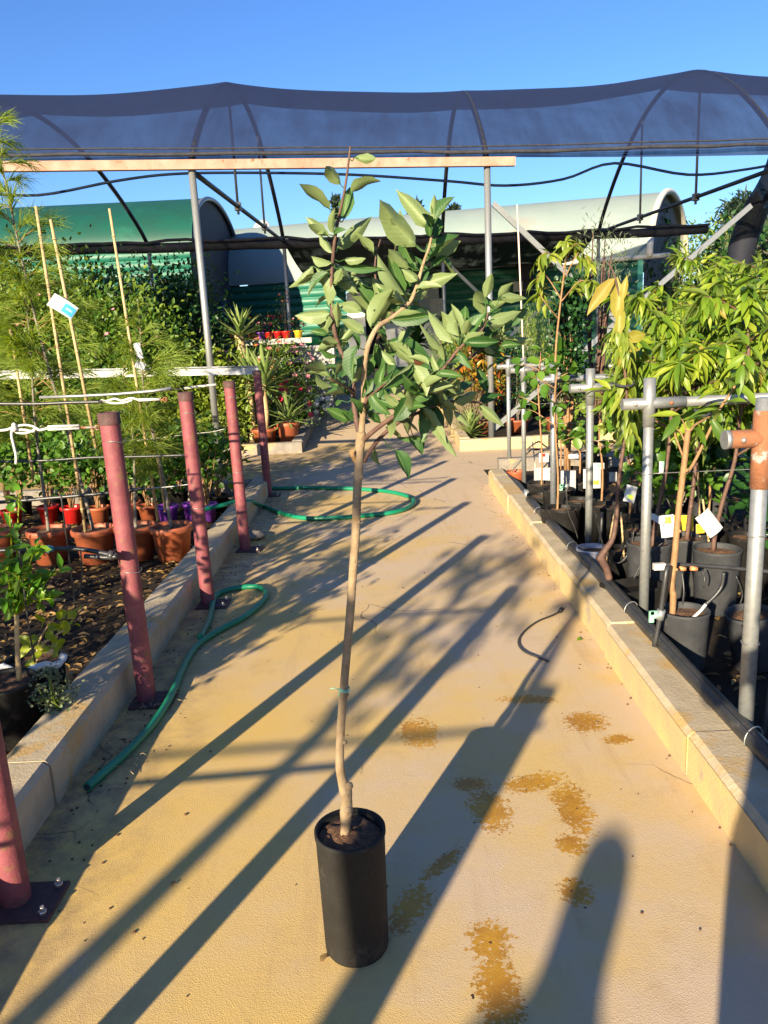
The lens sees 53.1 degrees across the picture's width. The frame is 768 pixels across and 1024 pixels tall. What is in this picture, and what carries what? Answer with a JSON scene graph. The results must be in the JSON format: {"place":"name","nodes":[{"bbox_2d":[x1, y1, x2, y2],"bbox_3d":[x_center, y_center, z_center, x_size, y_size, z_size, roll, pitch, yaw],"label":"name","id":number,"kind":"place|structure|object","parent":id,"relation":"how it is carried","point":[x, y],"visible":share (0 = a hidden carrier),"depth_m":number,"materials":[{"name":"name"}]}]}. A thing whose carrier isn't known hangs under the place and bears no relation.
{"place":"outdoors","nodes":[
{"label":"outdoors","id":0,"kind":"place"},
{"bbox_2d":[0,374,289,754],"bbox_3d":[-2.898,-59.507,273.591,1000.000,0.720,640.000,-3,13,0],"label":"ground","id":1,"kind":"structure","parent":0,"point":[111,618],"depth_m":5.07,"materials":[{"name":"soil"}]},
{"bbox_2d":[0,441,40,523],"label":"potted seedling","id":2,"kind":"object","parent":1,"relation":"on","point":[6,468],"visible":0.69,"depth_m":7.21,"materials":[{"name":"plant"}]},
{"bbox_2d":[0,355,41,561],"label":"casuarina","id":3,"kind":"object","parent":1,"relation":"on","point":[5,542],"visible":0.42,"depth_m":6.01,"materials":[{"name":"plant"}]},
{"bbox_2d":[0,482,71,752],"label":"citrus tree","id":4,"kind":"object","parent":1,"relation":"on","point":[19,717],"visible":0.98,"depth_m":3.07,"materials":[{"name":"green plant"}]},
{"bbox_2d":[0,605,82,716],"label":"citrus shoot","id":5,"kind":"object","parent":1,"relation":"on","point":[47,655],"visible":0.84,"depth_m":3.42,"materials":[{"name":"green plant"}]},
{"bbox_2d":[10,433,76,523],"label":"potted seedling","id":6,"kind":"object","parent":1,"relation":"on","point":[53,511],"visible":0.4,"depth_m":7.38,"materials":[{"name":"plant"}]},
{"bbox_2d":[15,413,84,513],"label":"potted seedling","id":7,"kind":"object","parent":1,"relation":"on","point":[45,437],"visible":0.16,"depth_m":7.73,"materials":[{"name":"green plant"}]},
{"bbox_2d":[0,226,108,565],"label":"casuarina","id":8,"kind":"object","parent":1,"relation":"on","point":[51,534],"visible":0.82,"depth_m":5.69,"materials":[{"name":"plant"}]},
{"bbox_2d":[25,424,98,524],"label":"potted seedling","id":9,"kind":"object","parent":1,"relation":"on","point":[72,513],"visible":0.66,"depth_m":7.23,"materials":[{"name":"plant"}]},
{"bbox_2d":[0,107,130,564],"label":"casuarina","id":10,"kind":"object","parent":1,"relation":"on","point":[99,536],"visible":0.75,"depth_m":5.56,"materials":[{"name":"plant"}]},
{"bbox_2d":[34,206,86,531],"bbox_3d":[-2.330,-0.969,5.570,0.030,2.331,0.122,-3,13,0],"label":"bamboo cane","id":11,"kind":"object","parent":10,"relation":"in","point":[46,277],"visible":0.88,"depth_m":5.54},
{"bbox_2d":[47,293,78,319],"bbox_3d":[-2.211,-1.412,5.288,0.202,0.184,0.049,-4,13,-6],"label":"plant tag","id":12,"kind":"object","parent":10,"relation":"hanging from","point":[63,306],"visible":1,"depth_m":5.28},
{"bbox_2d":[49,219,97,447],"bbox_3d":[-2.185,-1.227,5.426,0.129,1.576,0.029,-13,16,-40],"label":"bamboo cane","id":13,"kind":"object","parent":10,"relation":"attached to","point":[54,238],"visible":0.98,"depth_m":5.42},
{"bbox_2d":[52,431,128,522],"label":"potted seedling","id":14,"kind":"object","parent":1,"relation":"on","point":[99,511],"visible":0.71,"depth_m":7.21,"materials":[{"name":"plant"}]},
{"bbox_2d":[0,196,239,391],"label":"vaulted shed","id":15,"kind":"structure","parent":1,"relation":"on","point":[163,219],"depth_m":19.04,"materials":[{"name":"green metal"}]},
{"bbox_2d":[0,479,251,509],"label":"kerb","id":16,"kind":"structure","parent":1,"relation":"on","point":[34,494],"depth_m":8.27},
{"bbox_2d":[74,342,183,561],"bbox_3d":[-1.897,-0.467,5.892,0.853,1.673,0.931,-3,13,0],"label":"casuarina","id":17,"kind":"object","parent":1,"relation":"on","point":[145,544],"visible":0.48,"depth_m":5.83,"materials":[{"name":"plant"}]},
{"bbox_2d":[7,477,267,850],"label":"kerb","id":18,"kind":"structure","parent":1,"relation":"on","point":[48,756],"depth_m":3.25,"materials":[{"name":"concrete"}]},
{"bbox_2d":[25,661,85,715],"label":"creeping plant","id":19,"kind":"object","parent":18,"relation":"on","point":[52,701],"visible":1,"depth_m":3.06,"materials":[{"name":"green plant"}]},
{"bbox_2d":[124,426,167,521],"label":"potted seedling","id":20,"kind":"object","parent":1,"relation":"on","point":[146,509],"visible":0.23,"depth_m":7.19,"materials":[{"name":"plant"}]},
{"bbox_2d":[75,291,217,562],"bbox_3d":[-1.756,-0.622,5.764,0.941,2.018,0.945,3,14,23],"label":"casuarina","id":21,"kind":"object","parent":1,"relation":"on","point":[171,539],"visible":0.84,"depth_m":5.65,"materials":[{"name":"plant"}]},
{"bbox_2d":[108,208,158,521],"bbox_3d":[-1.820,-1.018,5.625,0.113,2.257,0.026,-13,16,-39],"label":"bamboo cane","id":22,"kind":"object","parent":21,"relation":"attached to","point":[128,333],"visible":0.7,"depth_m":5.54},
{"bbox_2d":[128,442,185,521],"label":"potted seedling","id":23,"kind":"object","parent":1,"relation":"on","point":[174,507],"visible":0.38,"depth_m":7.09,"materials":[{"name":"plant"}]},
{"bbox_2d":[158,419,216,521],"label":"potted seedling","id":24,"kind":"object","parent":1,"relation":"on","point":[185,505],"visible":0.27,"depth_m":7.12,"materials":[{"name":"green plant"}]},
{"bbox_2d":[165,411,240,522],"bbox_3d":[-1.700,-0.428,7.151,0.790,1.033,0.562,-3,13,0],"label":"potted seedling","id":25,"kind":"object","parent":1,"relation":"on","point":[203,447],"visible":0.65,"depth_m":7.10,"materials":[{"name":"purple plant"}]},
{"bbox_2d":[199,427,250,512],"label":"potted seedling","id":26,"kind":"object","parent":1,"relation":"on","point":[218,496],"visible":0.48,"depth_m":7.51,"materials":[{"name":"plant"}]},
{"bbox_2d":[0,458,766,754],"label":"leaf litter","id":27,"kind":"object","parent":1,"relation":"on","point":[115,625],"visible":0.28,"depth_m":4.88,"materials":[{"name":"plant"}]},
{"bbox_2d":[0,69,767,465],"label":"shade tunnel","id":28,"kind":"structure","parent":1,"relation":"on","point":[234,127],"depth_m":10.85,"materials":[{"name":"metal"}]},
{"bbox_2d":[0,162,767,196],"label":"overhead cable","id":29,"kind":"object","parent":28,"relation":"hanging from","point":[396,177],"visible":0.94,"depth_m":12.32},
{"bbox_2d":[190,188,688,371],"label":"vaulted shed","id":30,"kind":"structure","parent":1,"relation":"on","point":[260,274],"depth_m":22.54,"materials":[{"name":"white metal"}]},
{"bbox_2d":[346,292,366,357],"bbox_3d":[-0.801,-5.415,23.166,0.538,2.320,0.050,0,13,13],"label":"door","id":31,"kind":"structure","parent":30,"relation":"in","point":[360,317],"depth_m":23.08,"materials":[{"name":"white paint"}]},
{"bbox_2d":[666,192,767,298],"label":"tree","id":32,"kind":"object","parent":1,"relation":"on","point":[763,241],"visible":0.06,"depth_m":23.48,"materials":[{"name":"green plant"}]},
{"bbox_2d":[693,184,751,286],"bbox_3d":[14.727,-10.491,32.725,4.215,6.574,4.710,-10,14,-29],"label":"conifer tree","id":33,"kind":"object","parent":1,"relation":"on","point":[735,202],"visible":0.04,"depth_m":32.01,"materials":[{"name":"green plant"}]},
{"bbox_2d":[16,368,675,448],"bbox_3d":[-0.118,-2.432,16.515,28.000,0.660,11.700,-3,13,0],"label":"bed","id":34,"kind":"object","parent":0,"point":[533,428],"visible":0.02,"depth_m":13.18,"materials":[{"name":"soil"}]},
{"bbox_2d":[0,246,57,445],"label":"flowering shrub","id":35,"kind":"object","parent":34,"relation":"on","point":[20,308],"visible":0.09,"depth_m":11.82,"materials":[{"name":"green plant"}]},
{"bbox_2d":[0,218,148,440],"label":"flowering shrub","id":36,"kind":"object","parent":34,"relation":"on","point":[86,291],"visible":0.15,"depth_m":11.89,"materials":[{"name":"green plant"}]},
{"bbox_2d":[27,224,202,434],"bbox_3d":[-4.775,-3.053,13.491,3.109,3.801,2.864,-3,13,0],"label":"flowering shrub","id":37,"kind":"object","parent":34,"relation":"on","point":[124,272],"visible":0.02,"depth_m":13.26,"materials":[{"name":"green plant"}]},
{"bbox_2d":[30,265,241,438],"bbox_3d":[-3.966,-2.277,11.919,2.859,2.910,2.848,-14,17,-40],"label":"flowering shrub","id":38,"kind":"object","parent":34,"relation":"on","point":[110,330],"visible":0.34,"depth_m":11.60,"materials":[{"name":"green plant"}]},
{"bbox_2d":[108,238,265,377],"bbox_3d":[-3.827,-3.205,14.416,3.201,3.609,2.750,-9,14,-25],"label":"flowering shrub","id":39,"kind":"object","parent":34,"relation":"on","point":[185,304],"visible":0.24,"depth_m":14.00,"materials":[{"name":"green plant"}]},
{"bbox_2d":[108,331,282,443],"bbox_3d":[-3.082,-1.940,12.269,2.600,2.010,2.357,3,14,23],"label":"flowering shrub","id":40,"kind":"object","parent":34,"relation":"on","point":[205,393],"visible":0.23,"depth_m":11.85,"materials":[{"name":"green plant"}]},
{"bbox_2d":[211,302,268,427],"bbox_3d":[-2.389,-2.467,13.126,1.008,2.213,1.036,-3,13,0],"label":"yucca tree","id":41,"kind":"object","parent":34,"relation":"on","point":[238,321],"visible":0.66,"depth_m":12.97,"materials":[{"name":"plant"}]},
{"bbox_2d":[226,344,280,443],"bbox_3d":[-2.098,-1.851,12.099,0.983,1.608,0.983,2,13,19],"label":"yucca tree","id":42,"kind":"object","parent":34,"relation":"on","point":[250,401],"visible":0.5,"depth_m":12.05,"materials":[{"name":"plant"}]},
{"bbox_2d":[199,337,312,409],"bbox_3d":[-2.881,-2.634,15.147,3.000,1.436,0.785,-3,13,0],"label":"plant bench","id":43,"kind":"object","parent":34,"relation":"on","point":[305,340],"visible":0.2,"depth_m":15.01,"materials":[{"name":"metal"}]},
{"bbox_2d":[235,342,300,442],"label":"potted yucca","id":44,"kind":"object","parent":34,"relation":"on","point":[266,373],"visible":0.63,"depth_m":11.80,"materials":[{"name":"plant"}]},
{"bbox_2d":[228,311,312,426],"bbox_3d":[-2.045,-2.434,13.428,1.809,2.104,1.890,-3,13,0],"label":"flowering bush","id":45,"kind":"object","parent":34,"relation":"on","point":[266,348],"visible":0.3,"depth_m":13.27,"materials":[{"name":"green plant"}]},
{"bbox_2d":[246,353,329,431],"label":"flowering bush","id":46,"kind":"object","parent":34,"relation":"on","point":[284,390],"visible":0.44,"depth_m":12.67,"materials":[{"name":"green plant"}]},
{"bbox_2d":[266,387,313,441],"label":"potted yucca","id":47,"kind":"object","parent":34,"relation":"on","point":[287,428],"visible":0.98,"depth_m":11.83,"materials":[{"name":"plant"}]},
{"bbox_2d":[255,326,346,416],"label":"flowering bush","id":48,"kind":"object","parent":34,"relation":"on","point":[305,363],"visible":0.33,"depth_m":14.48,"materials":[{"name":"green plant"}]},
{"bbox_2d":[285,345,335,410],"bbox_3d":[-1.428,-2.676,15.356,0.950,1.266,0.530,-3,13,0],"label":"wooden crate","id":49,"kind":"object","parent":34,"relation":"on","point":[319,357],"visible":0.28,"depth_m":15.06,"materials":[{"name":"wood"}]},
{"bbox_2d":[440,331,518,433],"bbox_3d":[1.490,-2.099,11.983,1.269,1.739,1.214,-3,13,0],"label":"croton","id":50,"kind":"object","parent":34,"relation":"on","point":[469,374],"visible":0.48,"depth_m":11.80,"materials":[{"name":"plant"}]},
{"bbox_2d":[476,335,543,432],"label":"potted shrub","id":51,"kind":"object","parent":34,"relation":"on","point":[516,424],"visible":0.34,"depth_m":11.90,"materials":[{"name":"green plant"}]},
{"bbox_2d":[0,369,767,1023],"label":"path","id":52,"kind":"structure","parent":0,"point":[538,861],"depth_m":2.59,"materials":[{"name":"concrete"}]},
{"bbox_2d":[0,722,70,924],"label":"red post","id":53,"kind":"object","parent":52,"relation":"on","point":[24,899],"visible":1,"depth_m":2.19,"materials":[{"name":"metal"}]},
{"bbox_2d":[97,411,179,710],"bbox_3d":[-1.075,0.221,3.357,0.191,1.314,0.161,-3,13,0],"label":"red post","id":54,"kind":"object","parent":52,"relation":"on","point":[109,422],"visible":0.94,"depth_m":3.33,"materials":[{"name":"metal"}]},
{"bbox_2d":[0,423,98,463],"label":"rope tie","id":55,"kind":"object","parent":54,"relation":"attached to","point":[14,428],"visible":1,"depth_m":3.21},
{"bbox_2d":[0,545,119,560],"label":"pipe","id":56,"kind":"object","parent":54,"relation":"attached to","point":[108,555],"visible":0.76,"depth_m":3.24,"materials":[{"name":"metal"}]},
{"bbox_2d":[2,441,302,466],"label":"kerb","id":57,"kind":"structure","parent":52,"relation":"on","point":[280,447],"depth_m":11.31,"materials":[{"name":"concrete"}]},
{"bbox_2d":[83,584,268,790],"bbox_3d":[-0.913,0.733,3.926,0.392,0.053,2.328,-3,13,0],"label":"garden hose","id":58,"kind":"object","parent":52,"relation":"on","point":[99,776],"visible":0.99,"depth_m":3.74,"materials":[{"name":"green rubber"}]},
{"bbox_2d":[177,391,230,609],"bbox_3d":[-1.089,-0.063,4.635,0.191,1.314,0.162,-3,13,0],"label":"red post","id":59,"kind":"object","parent":52,"relation":"on","point":[192,458],"visible":1,"depth_m":4.61,"materials":[{"name":"metal"}]},
{"bbox_2d":[145,484,187,488],"bbox_3d":[-1.298,-0.154,4.623,0.291,0.025,0.008,-3,13,0],"label":"support wire","id":60,"kind":"object","parent":59,"relation":"attached to","point":[167,486],"visible":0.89,"depth_m":4.62,"materials":[{"name":"metal"}]},
{"bbox_2d":[0,487,144,503],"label":"drip pipe","id":61,"kind":"object","parent":60,"relation":"attached to","point":[71,496],"visible":0.76,"depth_m":4.56,"materials":[{"name":"plastic"}]},
{"bbox_2d":[223,380,263,552],"bbox_3d":[-1.083,-0.342,5.885,0.190,1.314,0.160,-2,13,3],"label":"red post","id":62,"kind":"object","parent":52,"relation":"on","point":[229,386],"visible":1,"depth_m":5.87,"materials":[{"name":"metal"}]},
{"bbox_2d":[252,370,280,496],"bbox_3d":[-1.226,-0.815,8.042,0.191,1.314,0.160,-4,13,-4],"label":"red post","id":63,"kind":"object","parent":52,"relation":"on","point":[260,411],"visible":1,"depth_m":8.02,"materials":[{"name":"metal"}]},
{"bbox_2d":[0,366,258,378],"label":"white rail","id":64,"kind":"object","parent":63,"relation":"attached to","point":[227,370],"visible":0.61,"depth_m":7.94,"materials":[{"name":"metal"}]},
{"bbox_2d":[205,486,415,520],"bbox_3d":[-0.693,-0.168,7.615,2.002,0.206,1.883,-3,13,0],"label":"garden hose","id":65,"kind":"object","parent":52,"relation":"on","point":[325,518],"visible":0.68,"depth_m":7.17,"materials":[{"name":"green rubber"}]},
{"bbox_2d":[289,146,531,967],"bbox_3d":[0.071,0.175,1.839,0.559,1.953,0.404,-3,13,0],"label":"potted tree","id":66,"kind":"object","parent":52,"relation":"on","point":[350,844],"visible":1,"depth_m":1.72,"materials":[{"name":"green plant"}]},
{"bbox_2d":[459,424,751,450],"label":"kerb","id":67,"kind":"structure","parent":52,"relation":"on","point":[489,443],"depth_m":10.69,"materials":[{"name":"concrete"}]},
{"bbox_2d":[488,469,767,893],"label":"kerb","id":68,"kind":"structure","parent":52,"relation":"on","point":[723,767],"depth_m":2.97,"materials":[{"name":"concrete"}]},
{"bbox_2d":[503,469,767,769],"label":"irrigation pipe","id":69,"kind":"object","parent":68,"relation":"on","point":[752,738],"visible":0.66,"depth_m":3.19,"materials":[{"name":"plastic"}]},
{"bbox_2d":[648,565,669,646],"bbox_3d":[1.200,0.414,3.350,0.101,0.369,0.037,-7,13,-18],"label":"drip riser","id":70,"kind":"object","parent":68,"relation":"on","point":[658,614],"visible":1,"depth_m":3.34,"materials":[{"name":"plastic"}]},
{"bbox_2d":[0,0,767,315],"label":"sky","id":71,"kind":"structure","parent":0,"point":[48,47],"materials":[{"name":"blue"}]},
{"bbox_2d":[484,460,767,739],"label":"soil bed","id":72,"kind":"object","parent":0,"point":[717,660],"visible":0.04,"depth_m":3.81,"materials":[{"name":"soil"}]},
{"bbox_2d":[509,338,565,492],"bbox_3d":[1.316,-0.720,6.614,0.467,1.497,0.386,-3,13,0],"label":"potted fig","id":73,"kind":"object","parent":72,"relation":"on","point":[536,486],"visible":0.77,"depth_m":6.57,"materials":[{"name":"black plant"}]},
{"bbox_2d":[517,360,584,523],"bbox_3d":[1.251,-0.425,5.656,0.490,1.343,0.355,-3,13,0],"label":"potted fig","id":74,"kind":"object","parent":72,"relation":"on","point":[577,433],"visible":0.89,"depth_m":5.62,"materials":[{"name":"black plant"}]},
{"bbox_2d":[496,356,611,457],"bbox_3d":[2.830,-1.190,8.828,3.059,1.319,0.067,-3,13,0],"label":"pipe trellis","id":75,"kind":"object","parent":72,"relation":"on","point":[508,365],"visible":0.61,"depth_m":8.76,"materials":[{"name":"metal"}]},
{"bbox_2d":[524,235,599,504],"bbox_3d":[1.453,-1.030,6.168,0.624,2.281,0.420,-3,13,0],"label":"peach tree","id":76,"kind":"object","parent":72,"relation":"on","point":[567,245],"visible":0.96,"depth_m":6.05,"materials":[{"name":"green plant"}]},
{"bbox_2d":[510,358,613,488],"bbox_3d":[2.806,-0.949,7.754,3.059,1.319,0.067,-3,13,0],"label":"pipe trellis","id":77,"kind":"object","parent":72,"relation":"on","point":[524,371],"visible":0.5,"depth_m":7.72,"materials":[{"name":"metal"}]},
{"bbox_2d":[546,504,580,543],"bbox_3d":[1.332,0.103,5.717,0.254,0.280,0.253,-3,13,0],"label":"nursery pot","id":78,"kind":"object","parent":72,"relation":"on","point":[560,517],"visible":0.71,"depth_m":5.61,"materials":[{"name":"black plastic"}]},
{"bbox_2d":[540,264,601,485],"bbox_3d":[1.712,-1.158,7.021,0.526,2.136,0.601,-3,13,0],"label":"climbing plant","id":79,"kind":"object","parent":72,"relation":"on","point":[571,332],"visible":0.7,"depth_m":6.88,"materials":[{"name":"green plant"}]},
{"bbox_2d":[558,420,599,495],"bbox_3d":[1.691,-0.393,6.670,0.366,0.798,0.414,-3,13,0],"label":"potted fig","id":80,"kind":"object","parent":72,"relation":"on","point":[580,490],"visible":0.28,"depth_m":6.63,"materials":[{"name":"plant"}]},
{"bbox_2d":[536,364,633,503],"bbox_3d":[2.720,-0.556,6.007,3.059,1.319,0.067,-3,13,0],"label":"pipe trellis","id":81,"kind":"object","parent":72,"relation":"on","point":[550,379],"visible":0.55,"depth_m":5.94,"materials":[{"name":"metal"}]},
{"bbox_2d":[569,368,612,542],"bbox_3d":[2.727,-0.326,4.972,3.059,1.319,0.067,-3,13,0],"label":"pipe trellis","id":82,"kind":"object","parent":72,"relation":"on","point":[589,401],"visible":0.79,"depth_m":4.91,"materials":[{"name":"metal"}]},
{"bbox_2d":[573,392,617,505],"bbox_3d":[1.649,-0.357,5.813,0.305,1.104,0.399,9,17,42],"label":"potted fig","id":83,"kind":"object","parent":72,"relation":"on","point":[602,431],"visible":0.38,"depth_m":5.70,"materials":[{"name":"green plant"}]},
{"bbox_2d":[549,207,646,489],"bbox_3d":[2.080,-1.555,7.404,0.894,2.709,0.864,-3,13,0],"label":"willow leaved tree","id":84,"kind":"object","parent":72,"relation":"on","point":[604,316],"visible":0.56,"depth_m":7.34,"materials":[{"name":"green plant"}]},
{"bbox_2d":[592,501,626,543],"bbox_3d":[1.649,0.090,5.656,0.264,0.300,0.262,-3,13,0],"label":"nursery pot","id":85,"kind":"object","parent":72,"relation":"on","point":[606,508],"visible":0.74,"depth_m":5.57,"materials":[{"name":"black plastic"}]},
{"bbox_2d":[608,544,627,579],"bbox_3d":[1.476,0.337,4.723,0.204,0.240,0.203,-3,13,0],"label":"nursery pot","id":86,"kind":"object","parent":72,"relation":"on","point":[619,570],"visible":0.39,"depth_m":4.66,"materials":[{"name":"black plastic"}]},
{"bbox_2d":[599,410,640,543],"bbox_3d":[1.730,-0.207,5.311,0.477,1.022,0.373,-6,13,-13],"label":"potted fig","id":87,"kind":"object","parent":72,"relation":"on","point":[630,518],"visible":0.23,"depth_m":5.31,"materials":[{"name":"green plant"}]},
{"bbox_2d":[497,448,750,470],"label":"kerb","id":88,"kind":"structure","parent":72,"relation":"on","point":[505,463],"depth_m":8.87,"materials":[{"name":"concrete"}]},
{"bbox_2d":[587,262,668,619],"bbox_3d":[1.271,-0.328,3.998,0.412,1.872,0.218,-7,13,-20],"label":"cherry tree","id":89,"kind":"object","parent":72,"relation":"on","point":[624,339],"visible":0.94,"depth_m":3.93,"materials":[{"name":"yellow plant"}]},
{"bbox_2d":[599,280,714,523],"bbox_3d":[2.021,-0.715,5.580,0.904,1.869,0.945,-3,13,0],"label":"potted avocado","id":90,"kind":"object","parent":72,"relation":"on","point":[640,304],"visible":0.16,"depth_m":5.42,"materials":[{"name":"green plant"}]},
{"bbox_2d":[583,321,754,602],"bbox_3d":[1.631,-0.266,4.322,1.045,1.576,0.796,5,14,30],"label":"potted avocado","id":91,"kind":"object","parent":72,"relation":"on","point":[676,375],"visible":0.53,"depth_m":4.14,"materials":[{"name":"plant"}]},
{"bbox_2d":[618,408,749,536],"bbox_3d":[1.913,-0.171,5.058,0.810,1.044,0.829,-8,14,-22],"label":"potted bush","id":92,"kind":"object","parent":72,"relation":"on","point":[675,460],"visible":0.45,"depth_m":4.91,"materials":[{"name":"green plant"}]},
{"bbox_2d":[602,294,767,600],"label":"potted avocado","id":93,"kind":"object","parent":72,"relation":"on","point":[697,357],"visible":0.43,"depth_m":4.20,"materials":[{"name":"plant"}]},
{"bbox_2d":[620,378,767,616],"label":"pipe trellis","id":94,"kind":"object","parent":72,"relation":"on","point":[649,402],"visible":0.99,"depth_m":3.67,"materials":[{"name":"metal"}]},
{"bbox_2d":[663,243,744,492],"bbox_3d":[2.947,-1.149,6.510,1.233,2.222,1.181,-3,13,0],"label":"potted avocado","id":95,"kind":"object","parent":72,"relation":"on","point":[687,265],"visible":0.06,"depth_m":6.36,"materials":[{"name":"green plant"}]},
{"bbox_2d":[641,278,767,616],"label":"potted avocado","id":96,"kind":"object","parent":72,"relation":"on","point":[743,313],"visible":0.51,"depth_m":4.05,"materials":[{"name":"plant"}]},
{"bbox_2d":[695,508,722,537],"bbox_3d":[1.723,0.058,4.078,0.149,0.159,0.031,-1,13,10],"label":"plant tag","id":97,"kind":"object","parent":96,"relation":"attached to","point":[709,523],"visible":1,"depth_m":4.07,"materials":[{"name":"plastic"}]},
{"bbox_2d":[649,328,762,670],"bbox_3d":[1.468,-0.061,3.548,0.501,1.527,0.390,-6,13,-16],"label":"pruned tree","id":98,"kind":"object","parent":72,"relation":"on","point":[684,631],"visible":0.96,"depth_m":3.45,"materials":[{"name":"green plant"}]},
{"bbox_2d":[652,562,767,605],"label":"drip line","id":99,"kind":"object","parent":98,"relation":"attached to","point":[680,566],"visible":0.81,"depth_m":3.65,"materials":[{"name":"black plastic"}]},
{"bbox_2d":[647,255,765,522],"bbox_3d":[2.247,-0.749,5.312,0.973,2.029,1.025,7,16,38],"label":"potted avocado","id":100,"kind":"object","parent":72,"relation":"on","point":[712,278],"visible":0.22,"depth_m":5.23,"materials":[{"name":"green plant"}]},
{"bbox_2d":[702,425,743,521],"bbox_3d":[2.077,-0.147,5.030,0.422,0.995,0.424,8,17,41],"label":"potted fig","id":101,"kind":"object","parent":72,"relation":"on","point":[717,451],"visible":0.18,"depth_m":4.83,"materials":[{"name":"green plant"}]},
{"bbox_2d":[702,251,767,531],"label":"potted avocado","id":102,"kind":"object","parent":72,"relation":"on","point":[763,294],"visible":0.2,"depth_m":4.72,"materials":[{"name":"green plant"}]},
{"bbox_2d":[709,449,767,548],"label":"potted bush","id":103,"kind":"object","parent":72,"relation":"on","point":[735,490],"visible":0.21,"depth_m":4.28,"materials":[{"name":"green plant"}]},
{"bbox_2d":[720,397,767,724],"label":"pipe trellis","id":104,"kind":"object","parent":72,"relation":"on","point":[755,438],"visible":0.98,"depth_m":2.55,"materials":[{"name":"metal"}]},
{"bbox_2d":[724,603,767,673],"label":"nursery pot","id":105,"kind":"object","parent":72,"relation":"on","point":[733,614],"visible":0.54,"depth_m":3.45,"materials":[{"name":"grey plastic"}]},
{"bbox_2d":[728,530,767,593],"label":"nursery pot","id":106,"kind":"object","parent":72,"relation":"on","point":[738,537],"visible":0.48,"depth_m":4.47,"materials":[{"name":"black plastic"}]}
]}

